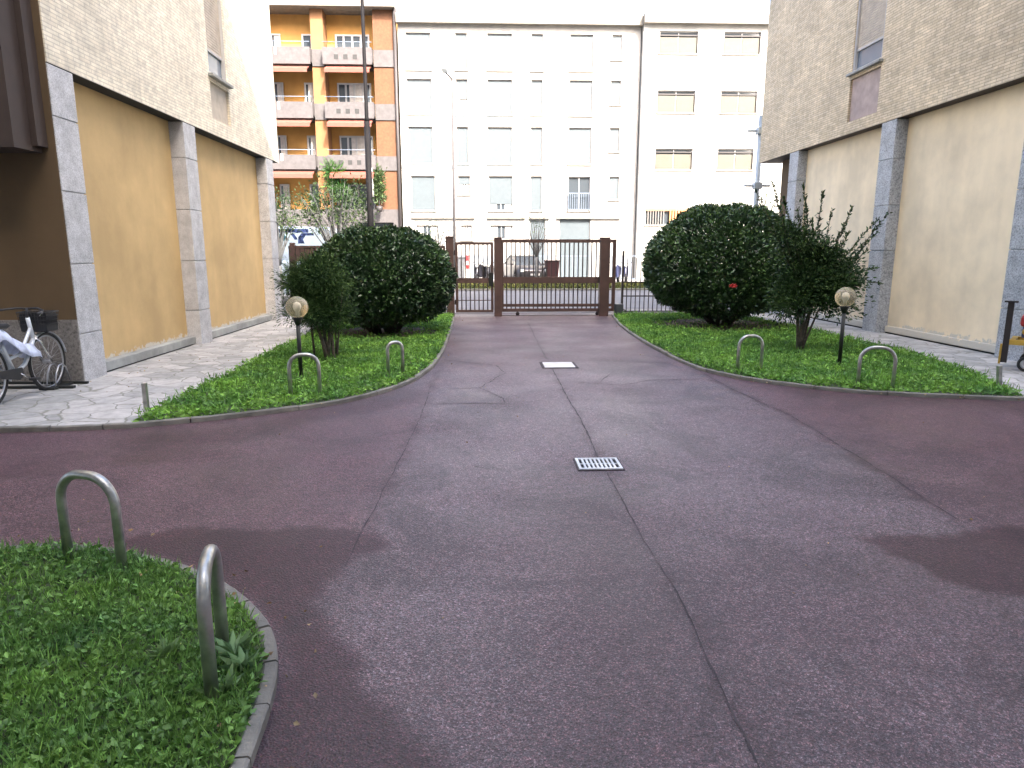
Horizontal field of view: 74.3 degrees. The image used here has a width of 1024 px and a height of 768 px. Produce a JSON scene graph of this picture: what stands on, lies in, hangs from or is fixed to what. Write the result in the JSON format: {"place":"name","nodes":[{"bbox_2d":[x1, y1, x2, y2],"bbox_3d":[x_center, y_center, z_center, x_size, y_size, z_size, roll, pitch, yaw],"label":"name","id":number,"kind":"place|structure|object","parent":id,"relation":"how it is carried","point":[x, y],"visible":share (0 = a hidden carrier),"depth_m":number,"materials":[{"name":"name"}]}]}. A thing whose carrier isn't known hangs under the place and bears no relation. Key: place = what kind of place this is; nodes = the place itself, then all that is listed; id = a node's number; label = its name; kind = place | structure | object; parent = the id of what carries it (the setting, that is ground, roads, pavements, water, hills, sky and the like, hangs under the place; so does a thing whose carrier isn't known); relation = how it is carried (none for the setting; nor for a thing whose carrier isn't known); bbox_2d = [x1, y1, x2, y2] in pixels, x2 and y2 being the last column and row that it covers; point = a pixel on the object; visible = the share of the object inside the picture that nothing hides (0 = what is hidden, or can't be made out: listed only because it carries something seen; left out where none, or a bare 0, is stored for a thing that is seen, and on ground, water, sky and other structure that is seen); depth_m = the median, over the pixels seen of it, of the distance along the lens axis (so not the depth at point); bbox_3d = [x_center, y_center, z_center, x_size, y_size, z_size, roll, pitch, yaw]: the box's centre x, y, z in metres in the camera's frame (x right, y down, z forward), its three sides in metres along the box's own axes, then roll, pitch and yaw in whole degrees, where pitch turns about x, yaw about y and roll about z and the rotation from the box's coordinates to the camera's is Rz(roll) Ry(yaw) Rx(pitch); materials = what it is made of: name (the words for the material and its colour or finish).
{"place":"outdoors","nodes":[
{"label":"outdoors","id":0,"kind":"place"},
{"bbox_2d":[0,537,269,767],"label":"lawn","id":1,"kind":"structure","parent":0,"point":[44,561],"depth_m":2.62,"materials":[{"name":"plant"}]},
{"bbox_2d":[55,470,127,570],"bbox_3d":[-2.119,0.685,3.395,0.393,0.524,0.048,3,11,16],"label":"steel hoop","id":2,"kind":"object","parent":1,"relation":"on","point":[103,483],"visible":0.94,"depth_m":3.35,"materials":[{"name":"silver metal"}]},
{"bbox_2d":[146,634,180,657],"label":"weed","id":3,"kind":"object","parent":1,"relation":"on","point":[169,647],"visible":0.87,"depth_m":2.61,"materials":[{"name":"green plant"}]},
{"bbox_2d":[196,544,228,707],"bbox_3d":[-1.103,0.859,2.495,0.047,0.523,0.367,-3,11,-16],"label":"steel hoop","id":4,"kind":"object","parent":1,"relation":"on","point":[210,577],"visible":0.95,"depth_m":2.36,"materials":[{"name":"silver metal"}]},
{"bbox_2d":[195,662,245,693],"bbox_3d":[-1.030,1.057,2.410,0.156,0.077,0.130,0,11,-2],"label":"weed","id":5,"kind":"object","parent":1,"relation":"on","point":[228,680],"visible":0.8,"depth_m":2.42,"materials":[{"name":"green plant"}]},
{"bbox_2d":[214,628,257,656],"bbox_3d":[-1.079,1.010,2.624,0.168,0.094,0.184,0,11,-2],"label":"weed","id":6,"kind":"object","parent":1,"relation":"on","point":[223,645],"visible":0.78,"depth_m":2.63,"materials":[{"name":"green plant"}]},
{"bbox_2d":[218,646,259,671],"bbox_3d":[-1.013,1.034,2.517,0.132,0.082,0.156,9,14,38],"label":"weed","id":7,"kind":"object","parent":1,"relation":"on","point":[239,660],"visible":0.76,"depth_m":2.52,"materials":[{"name":"green plant"}]},
{"bbox_2d":[0,316,313,425],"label":"flagstone path","id":8,"kind":"structure","parent":0,"point":[111,397],"depth_m":8.17,"materials":[{"name":"grey stone"}]},
{"bbox_2d":[0,307,66,402],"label":"bicycle","id":9,"kind":"object","parent":8,"relation":"on","point":[42,323],"visible":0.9,"depth_m":7.64,"materials":[{"name":"metal"}]},
{"bbox_2d":[0,329,41,357],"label":"cloth","id":10,"kind":"object","parent":9,"relation":"on","point":[13,346],"visible":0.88,"depth_m":7.38,"materials":[{"name":"white fabric"}]},
{"bbox_2d":[0,363,88,389],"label":"bicycle rack","id":11,"kind":"object","parent":8,"relation":"on","point":[65,385],"visible":0.84,"depth_m":8.01,"materials":[{"name":"grey metal"}]},
{"bbox_2d":[288,243,445,311],"bbox_3d":[-3.648,-2.643,17.181,3.915,1.855,0.130,0,11,-2],"label":"brown fence","id":12,"kind":"object","parent":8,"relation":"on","point":[293,248],"visible":0.14,"depth_m":16.96,"materials":[{"name":"metal"}]},
{"bbox_2d":[132,310,454,421],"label":"lawn","id":13,"kind":"structure","parent":0,"point":[265,407],"depth_m":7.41,"materials":[{"name":"plant"}]},
{"bbox_2d":[285,296,307,379],"bbox_3d":[-2.654,-0.568,8.415,0.270,1.044,0.270,0,11,-2],"label":"globe lamp","id":14,"kind":"object","parent":13,"relation":"on","point":[296,307],"visible":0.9,"depth_m":8.29,"materials":[{"name":"beige glass"}]},
{"bbox_2d":[287,353,321,394],"bbox_3d":[-2.258,-0.081,7.355,0.350,0.521,0.043,-3,11,-14],"label":"steel hoop","id":15,"kind":"object","parent":13,"relation":"on","point":[310,355],"visible":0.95,"depth_m":7.32,"materials":[{"name":"silver metal"}]},
{"bbox_2d":[269,247,370,359],"bbox_3d":[-2.863,-1.167,9.893,1.453,1.673,1.394,9,14,39],"label":"feathery shrub","id":16,"kind":"object","parent":13,"relation":"on","point":[315,282],"visible":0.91,"depth_m":9.65,"materials":[{"name":"green plant"}]},
{"bbox_2d":[333,327,436,338],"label":"bare soil","id":17,"kind":"structure","parent":13,"relation":"on","point":[364,333],"depth_m":13.52,"materials":[{"name":"brown soil"}]},
{"bbox_2d":[306,223,458,333],"bbox_3d":[-2.572,-2.051,13.271,3.080,2.161,2.877,0,11,-2],"label":"clipped bush","id":18,"kind":"object","parent":17,"relation":"on","point":[390,258],"visible":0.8,"depth_m":12.36,"materials":[{"name":"green plant"}]},
{"bbox_2d":[386,341,404,376],"bbox_3d":[-1.499,-0.316,8.673,0.244,0.482,0.044,-7,13,-31],"label":"steel hoop","id":19,"kind":"object","parent":13,"relation":"on","point":[399,343],"visible":0.94,"depth_m":8.63,"materials":[{"name":"silver metal"}]},
{"bbox_2d":[282,290,710,309],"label":"road","id":20,"kind":"structure","parent":0,"point":[618,297],"depth_m":24.17,"materials":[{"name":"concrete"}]},
{"bbox_2d":[274,187,307,303],"bbox_3d":[-7.386,-4.355,21.250,1.952,3.677,1.288,0,11,-2],"label":"pollarded tree","id":21,"kind":"object","parent":20,"relation":"on","point":[281,250],"visible":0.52,"depth_m":21.23,"materials":[{"name":"green plant"}]},
{"bbox_2d":[279,229,313,303],"bbox_3d":[-9.252,-4.145,22.473,5.817,2.850,1.926,0,11,-2],"label":"delivery van","id":22,"kind":"object","parent":20,"relation":"on","point":[300,241],"visible":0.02,"depth_m":21.51,"materials":[{"name":"white metal"}]},
{"bbox_2d":[279,226,380,280],"bbox_3d":[-7.402,-4.606,25.515,4.600,2.598,1.807,0,11,-2],"label":"parked van","id":23,"kind":"object","parent":20,"relation":"on","point":[311,240],"depth_m":24.48,"materials":[{"name":"white metal"}]},
{"bbox_2d":[289,166,378,243],"bbox_3d":[-5.343,-4.391,20.332,2.736,4.097,1.724,0,11,-2],"label":"pollarded tree","id":24,"kind":"object","parent":20,"relation":"on","point":[331,211],"visible":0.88,"depth_m":20.05,"materials":[{"name":"green plant"}]},
{"bbox_2d":[360,0,373,273],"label":"street mast","id":25,"kind":"object","parent":20,"relation":"on","point":[369,193],"visible":0.59,"depth_m":19.40,"materials":[{"name":"metal"}]},
{"bbox_2d":[744,115,769,205],"bbox_3d":[7.447,-5.243,20.689,0.800,5.624,0.240,0,11,-2],"label":"signal pole","id":26,"kind":"object","parent":20,"relation":"on","point":[757,184],"visible":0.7,"depth_m":20.40,"materials":[{"name":"grey metal"}]},
{"bbox_2d":[0,313,1023,767],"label":"courtyard road","id":27,"kind":"structure","parent":0,"point":[888,633],"depth_m":3.69,"materials":[{"name":"asphalt"}]},
{"bbox_2d":[0,544,277,767],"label":"kerb","id":28,"kind":"structure","parent":27,"relation":"on","point":[248,747],"depth_m":2.46,"materials":[{"name":"concrete"}]},
{"bbox_2d":[0,0,282,381],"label":"brick building","id":29,"kind":"structure","parent":27,"relation":"on","point":[139,157],"depth_m":9.94,"materials":[{"name":"brick"}]},
{"bbox_2d":[203,0,233,88],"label":"window","id":30,"kind":"structure","parent":29,"relation":"in","point":[212,8],"depth_m":12.70,"materials":[{"name":"beige glass"}]},
{"bbox_2d":[0,317,454,432],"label":"kerb","id":31,"kind":"structure","parent":27,"relation":"on","point":[83,427],"depth_m":6.58,"materials":[{"name":"concrete"}]},
{"bbox_2d":[445,234,454,316],"bbox_3d":[-1.576,-2.780,17.238,0.219,2.102,0.219,0,11,-2],"label":"gate post","id":32,"kind":"object","parent":27,"relation":"on","point":[450,250],"visible":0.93,"depth_m":17.06,"materials":[{"name":"brown metal"}]},
{"bbox_2d":[454,242,493,311],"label":"pedestrian gate","id":33,"kind":"structure","parent":32,"relation":"attached to","point":[474,280],"depth_m":17.26,"materials":[{"name":"brown metal"}]},
{"bbox_2d":[14,323,957,767],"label":"asphalt cracks","id":34,"kind":"object","parent":27,"relation":"on","point":[638,529],"visible":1,"depth_m":4.24,"materials":[{"name":"black asphalt"}]},
{"bbox_2d":[493,237,501,315],"bbox_3d":[-0.359,-2.736,17.295,0.220,1.993,0.220,0,11,-2],"label":"gate post","id":35,"kind":"object","parent":27,"relation":"on","point":[497,276],"visible":1,"depth_m":17.20,"materials":[{"name":"brown metal"}]},
{"bbox_2d":[502,315,559,315],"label":"gate track","id":36,"kind":"structure","parent":27,"relation":"on","point":[531,315],"depth_m":17.62,"materials":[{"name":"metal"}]},
{"bbox_2d":[502,239,616,315],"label":"sliding gate","id":37,"kind":"structure","parent":36,"relation":"on","point":[551,279],"depth_m":17.46,"materials":[{"name":"brown metal"}]},
{"bbox_2d":[539,362,578,368],"bbox_3d":[0.676,-0.268,9.815,0.516,0.032,0.534,0,11,-2],"label":"access cover","id":38,"kind":"object","parent":27,"relation":"on","point":[558,364],"visible":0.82,"depth_m":9.75,"materials":[{"name":"silver metal"}]},
{"bbox_2d":[573,457,624,470],"bbox_3d":[0.666,0.629,5.207,0.358,0.044,0.301,0,11,-2],"label":"drain grate","id":39,"kind":"object","parent":27,"relation":"on","point":[600,464],"visible":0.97,"depth_m":5.18,"materials":[{"name":"silver metal"}]},
{"bbox_2d":[598,237,610,315],"bbox_3d":[2.369,-2.756,17.400,0.260,1.993,0.260,0,11,-2],"label":"gate post","id":40,"kind":"object","parent":27,"relation":"on","point":[604,270],"visible":1,"depth_m":17.30,"materials":[{"name":"brown metal"}]},
{"bbox_2d":[621,251,770,311],"bbox_3d":[5.155,-2.611,17.540,4.655,1.655,0.054,0,11,-2],"label":"railing fence","id":41,"kind":"object","parent":27,"relation":"on","point":[631,282],"visible":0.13,"depth_m":17.50,"materials":[{"name":"metal"}]},
{"bbox_2d":[612,314,1023,400],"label":"kerb","id":42,"kind":"structure","parent":27,"relation":"on","point":[872,392],"depth_m":8.00,"materials":[{"name":"concrete"}]},
{"bbox_2d":[759,0,1023,360],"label":"brick building","id":43,"kind":"structure","parent":27,"relation":"on","point":[909,114],"depth_m":12.62,"materials":[{"name":"brick"}]},
{"bbox_2d":[846,0,886,76],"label":"window","id":44,"kind":"structure","parent":43,"relation":"in","point":[871,17],"depth_m":13.86,"materials":[{"name":"beige glass"}]},
{"bbox_2d":[455,282,645,288],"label":"verge grass","id":45,"kind":"structure","parent":0,"point":[617,284],"depth_m":31.26,"materials":[{"name":"green plant"}]},
{"bbox_2d":[459,284,643,288],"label":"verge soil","id":46,"kind":"structure","parent":0,"point":[552,288],"depth_m":30.32,"materials":[{"name":"brown soil"}]},
{"bbox_2d":[441,66,455,288],"bbox_3d":[-2.723,-8.559,28.856,0.333,9.030,1.315,2,11,9],"label":"street lamp","id":47,"kind":"object","parent":46,"relation":"on","point":[444,69],"visible":0.94,"depth_m":29.21,"materials":[{"name":"grey metal"}]},
{"bbox_2d":[514,210,558,283],"bbox_3d":[1.163,-6.583,32.456,2.164,3.788,1.285,0,11,-2],"label":"pollarded tree","id":48,"kind":"object","parent":46,"relation":"on","point":[535,251],"visible":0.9,"depth_m":32.39,"materials":[{"name":"grey plant"}]},
{"bbox_2d":[394,0,769,14],"label":"sky","id":49,"kind":"structure","parent":0,"point":[587,7],"materials":[{"name":"white"}]},
{"bbox_2d":[493,279,718,282],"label":"pavement","id":50,"kind":"structure","parent":0,"point":[633,280],"depth_m":38.91,"materials":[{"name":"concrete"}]},
{"bbox_2d":[269,0,402,229],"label":"orange building","id":51,"kind":"structure","parent":50,"relation":"on","point":[317,58],"depth_m":38.42,"materials":[{"name":"paint"}]},
{"bbox_2d":[319,156,350,212],"bbox_3d":[-10.022,-11.486,38.663,1.978,3.321,1.472,0,11,-2],"label":"potted yucca","id":52,"kind":"object","parent":51,"relation":"on","point":[328,170],"visible":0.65,"depth_m":38.49,"materials":[{"name":"green plant"}]},
{"bbox_2d":[335,34,369,46],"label":"window","id":53,"kind":"structure","parent":51,"relation":"in","point":[354,40],"depth_m":38.56,"materials":[{"name":"white glass"}]},
{"bbox_2d":[337,83,371,101],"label":"window","id":54,"kind":"structure","parent":51,"relation":"in","point":[356,90],"depth_m":39.08,"materials":[{"name":"white glass"}]},
{"bbox_2d":[339,136,373,154],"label":"window","id":55,"kind":"structure","parent":51,"relation":"in","point":[349,145],"depth_m":39.64,"materials":[{"name":"white glass"}]},
{"bbox_2d":[343,184,375,208],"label":"window","id":56,"kind":"structure","parent":51,"relation":"in","point":[359,186],"depth_m":40.19,"materials":[{"name":"grey glass"}]},
{"bbox_2d":[372,163,387,211],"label":"potted shrub","id":57,"kind":"object","parent":51,"relation":"on","point":[379,189],"visible":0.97,"depth_m":38.74,"materials":[{"name":"green plant"}]},
{"bbox_2d":[395,12,643,277],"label":"white building","id":58,"kind":"structure","parent":50,"relation":"on","point":[546,108],"depth_m":38.98,"materials":[{"name":"paint"}]},
{"bbox_2d":[405,32,432,70],"bbox_3d":[-5.265,-18.684,38.020,1.546,2.029,0.230,0,11,-2],"label":"window","id":59,"kind":"structure","parent":58,"relation":"in","point":[418,44],"depth_m":38.05,"materials":[{"name":"plastic"}]},
{"bbox_2d":[406,78,432,115],"bbox_3d":[-5.265,-16.320,38.478,1.546,1.997,0.230,0,11,-2],"label":"window","id":60,"kind":"structure","parent":58,"relation":"in","point":[419,91],"depth_m":38.51,"materials":[{"name":"plastic"}]},
{"bbox_2d":[408,126,433,164],"bbox_3d":[-5.265,-13.739,38.978,1.546,2.127,0.230,0,11,-2],"label":"window","id":61,"kind":"structure","parent":58,"relation":"in","point":[420,137],"depth_m":39.01,"materials":[{"name":"plastic"}]},
{"bbox_2d":[410,175,436,211],"bbox_3d":[-5.179,-11.113,39.490,1.546,2.055,0.230,0,11,-2],"label":"window","id":62,"kind":"structure","parent":58,"relation":"in","point":[422,186],"depth_m":39.52,"materials":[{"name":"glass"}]},
{"bbox_2d":[454,32,468,70],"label":"window","id":63,"kind":"structure","parent":58,"relation":"in","point":[460,39],"depth_m":38.13,"materials":[{"name":"plastic"}]},
{"bbox_2d":[455,80,468,115],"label":"window","id":64,"kind":"structure","parent":58,"relation":"in","point":[461,85],"depth_m":38.61,"materials":[{"name":"white glass"}]},
{"bbox_2d":[456,126,469,164],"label":"window","id":65,"kind":"structure","parent":58,"relation":"in","point":[462,131],"depth_m":39.10,"materials":[{"name":"plastic"}]},
{"bbox_2d":[457,176,471,195],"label":"window","id":66,"kind":"structure","parent":58,"relation":"in","point":[463,181],"depth_m":39.51,"materials":[{"name":"white glass"}]},
{"bbox_2d":[486,79,512,115],"bbox_3d":[-0.701,-16.354,38.654,1.558,1.997,0.230,0,11,-2],"label":"window","id":67,"kind":"structure","parent":58,"relation":"in","point":[499,91],"depth_m":38.68,"materials":[{"name":"plastic"}]},
{"bbox_2d":[486,33,512,71],"bbox_3d":[-0.701,-18.718,38.196,1.558,2.029,0.230,0,11,-2],"label":"window","id":68,"kind":"structure","parent":58,"relation":"in","point":[499,45],"depth_m":38.23,"materials":[{"name":"plastic"}]},
{"bbox_2d":[487,128,512,164],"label":"window","id":69,"kind":"structure","parent":58,"relation":"in","point":[499,139],"depth_m":39.19,"materials":[{"name":"plastic"}]},
{"bbox_2d":[488,176,513,211],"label":"window","id":70,"kind":"structure","parent":58,"relation":"in","point":[500,188],"depth_m":39.70,"materials":[{"name":"white glass"}]},
{"bbox_2d":[489,225,512,240],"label":"window","id":71,"kind":"structure","parent":58,"relation":"in","point":[504,231],"depth_m":40.15,"materials":[{"name":"white glass"}]},
{"bbox_2d":[529,177,542,211],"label":"window","id":72,"kind":"structure","parent":58,"relation":"in","point":[536,182],"depth_m":39.78,"materials":[{"name":"plastic"}]},
{"bbox_2d":[529,127,543,165],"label":"window","id":73,"kind":"structure","parent":58,"relation":"in","point":[536,133],"depth_m":39.27,"materials":[{"name":"plastic"}]},
{"bbox_2d":[530,79,543,116],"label":"window","id":74,"kind":"structure","parent":58,"relation":"in","point":[536,86],"depth_m":38.76,"materials":[{"name":"plastic"}]},
{"bbox_2d":[530,33,543,71],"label":"window","id":75,"kind":"structure","parent":58,"relation":"in","point":[536,40],"depth_m":38.31,"materials":[{"name":"plastic"}]},
{"bbox_2d":[530,220,544,265],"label":"window","id":76,"kind":"structure","parent":58,"relation":"in","point":[532,221],"depth_m":40.22,"materials":[{"name":"plastic"}]},
{"bbox_2d":[559,219,589,276],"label":"door","id":77,"kind":"structure","parent":58,"relation":"in","point":[568,228],"depth_m":40.40,"materials":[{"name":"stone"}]},
{"bbox_2d":[566,177,590,211],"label":"window","id":78,"kind":"structure","parent":58,"relation":"in","point":[579,195],"depth_m":39.88,"materials":[{"name":"white glass"}]},
{"bbox_2d":[567,127,591,165],"bbox_3d":[3.948,-13.808,39.334,1.483,2.127,0.230,0,11,-2],"label":"window","id":79,"kind":"structure","parent":58,"relation":"in","point":[579,137],"depth_m":39.37,"materials":[{"name":"plastic"}]},
{"bbox_2d":[568,80,592,116],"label":"window","id":80,"kind":"structure","parent":58,"relation":"in","point":[580,92],"depth_m":38.87,"materials":[{"name":"plastic"}]},
{"bbox_2d":[568,34,593,72],"bbox_3d":[3.948,-18.753,38.376,1.483,2.029,0.230,0,11,-2],"label":"window","id":81,"kind":"structure","parent":58,"relation":"in","point":[581,45],"depth_m":38.40,"materials":[{"name":"plastic"}]},
{"bbox_2d":[607,176,619,200],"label":"window","id":82,"kind":"structure","parent":58,"relation":"in","point":[613,180],"depth_m":39.88,"materials":[{"name":"stone"}]},
{"bbox_2d":[608,127,620,152],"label":"window","id":83,"kind":"structure","parent":58,"relation":"in","point":[614,132],"depth_m":39.36,"materials":[{"name":"stone"}]},
{"bbox_2d":[609,80,621,106],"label":"window","id":84,"kind":"structure","parent":58,"relation":"in","point":[615,84],"depth_m":38.87,"materials":[{"name":"stone"}]},
{"bbox_2d":[610,34,622,60],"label":"window","id":85,"kind":"structure","parent":58,"relation":"in","point":[616,40],"depth_m":38.41,"materials":[{"name":"stone"}]},
{"bbox_2d":[504,255,545,276],"bbox_3d":[0.670,-6.237,36.513,1.940,1.457,4.045,-3,11,-15],"label":"parked car","id":86,"kind":"object","parent":50,"relation":"on","point":[522,266],"visible":0.36,"depth_m":35.70,"materials":[{"name":"grey paint"}]},
{"bbox_2d":[633,12,782,277],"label":"pale building","id":87,"kind":"structure","parent":50,"relation":"on","point":[701,87],"depth_m":38.86,"materials":[{"name":"paint"}]},
{"bbox_2d":[644,211,682,225],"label":"window","id":88,"kind":"structure","parent":87,"relation":"in","point":[666,213],"depth_m":39.97,"materials":[{"name":"white glass"}]},
{"bbox_2d":[653,149,692,170],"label":"window","id":89,"kind":"structure","parent":87,"relation":"in","point":[657,150],"depth_m":39.30,"materials":[{"name":"white glass"}]},
{"bbox_2d":[656,91,695,113],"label":"window","id":90,"kind":"structure","parent":87,"relation":"in","point":[659,92],"depth_m":38.70,"materials":[{"name":"white glass"}]},
{"bbox_2d":[658,32,698,54],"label":"window","id":91,"kind":"structure","parent":87,"relation":"in","point":[664,33],"depth_m":38.10,"materials":[{"name":"white glass"}]},
{"bbox_2d":[715,149,753,170],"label":"window","id":92,"kind":"structure","parent":87,"relation":"in","point":[719,150],"depth_m":39.44,"materials":[{"name":"white glass"}]},
{"bbox_2d":[719,91,757,114],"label":"window","id":93,"kind":"structure","parent":87,"relation":"in","point":[722,92],"depth_m":38.84,"materials":[{"name":"white glass"}]},
{"bbox_2d":[722,32,761,55],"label":"window","id":94,"kind":"structure","parent":87,"relation":"in","point":[725,33],"depth_m":38.24,"materials":[{"name":"white glass"}]},
{"bbox_2d":[614,309,1022,396],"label":"lawn","id":95,"kind":"structure","parent":0,"point":[811,382],"depth_m":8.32,"materials":[{"name":"plant"}]},
{"bbox_2d":[8,318,1019,767],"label":"fallen leaves","id":96,"kind":"object","parent":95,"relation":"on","point":[296,722],"visible":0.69,"depth_m":3.05,"materials":[{"name":"brown plant"}]},
{"bbox_2d":[654,318,784,331],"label":"bare soil","id":97,"kind":"structure","parent":95,"relation":"on","point":[687,321],"depth_m":15.04,"materials":[{"name":"brown soil"}]},
{"bbox_2d":[641,201,803,326],"bbox_3d":[4.583,-2.578,14.648,3.536,2.674,3.335,0,11,-2],"label":"clipped bush","id":98,"kind":"object","parent":97,"relation":"on","point":[728,250],"visible":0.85,"depth_m":13.64,"materials":[{"name":"green plant"}]},
{"bbox_2d":[736,334,763,368],"bbox_3d":[3.179,-0.403,9.018,0.382,0.522,0.044,-2,11,-10],"label":"steel hoop","id":99,"kind":"object","parent":95,"relation":"on","point":[759,338],"visible":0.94,"depth_m":8.98,"materials":[{"name":"silver metal"}]},
{"bbox_2d":[755,181,892,351],"bbox_3d":[4.832,-1.826,10.696,2.227,2.662,1.618,0,11,-2],"label":"leggy shrub","id":100,"kind":"object","parent":95,"relation":"on","point":[818,276],"visible":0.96,"depth_m":10.51,"materials":[{"name":"green plant"}]},
{"bbox_2d":[833,287,856,365],"bbox_3d":[4.568,-0.780,9.336,0.270,1.110,0.270,0,11,-2],"label":"globe lamp","id":101,"kind":"object","parent":95,"relation":"on","point":[845,298],"visible":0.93,"depth_m":9.23,"materials":[{"name":"beige glass"}]},
{"bbox_2d":[856,346,897,387],"bbox_3d":[4.273,-0.190,7.915,0.421,0.522,0.043,3,11,13],"label":"steel hoop","id":102,"kind":"object","parent":95,"relation":"on","point":[888,349],"visible":0.98,"depth_m":7.88,"materials":[{"name":"silver metal"}]},
{"bbox_2d":[749,311,1023,396],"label":"flagstone path","id":103,"kind":"structure","parent":0,"point":[980,361],"depth_m":10.99,"materials":[{"name":"grey stone"}]},
{"bbox_2d":[998,300,1023,370],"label":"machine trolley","id":104,"kind":"object","parent":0,"point":[1005,344],"visible":1,"depth_m":9.17,"materials":[{"name":"metal"}]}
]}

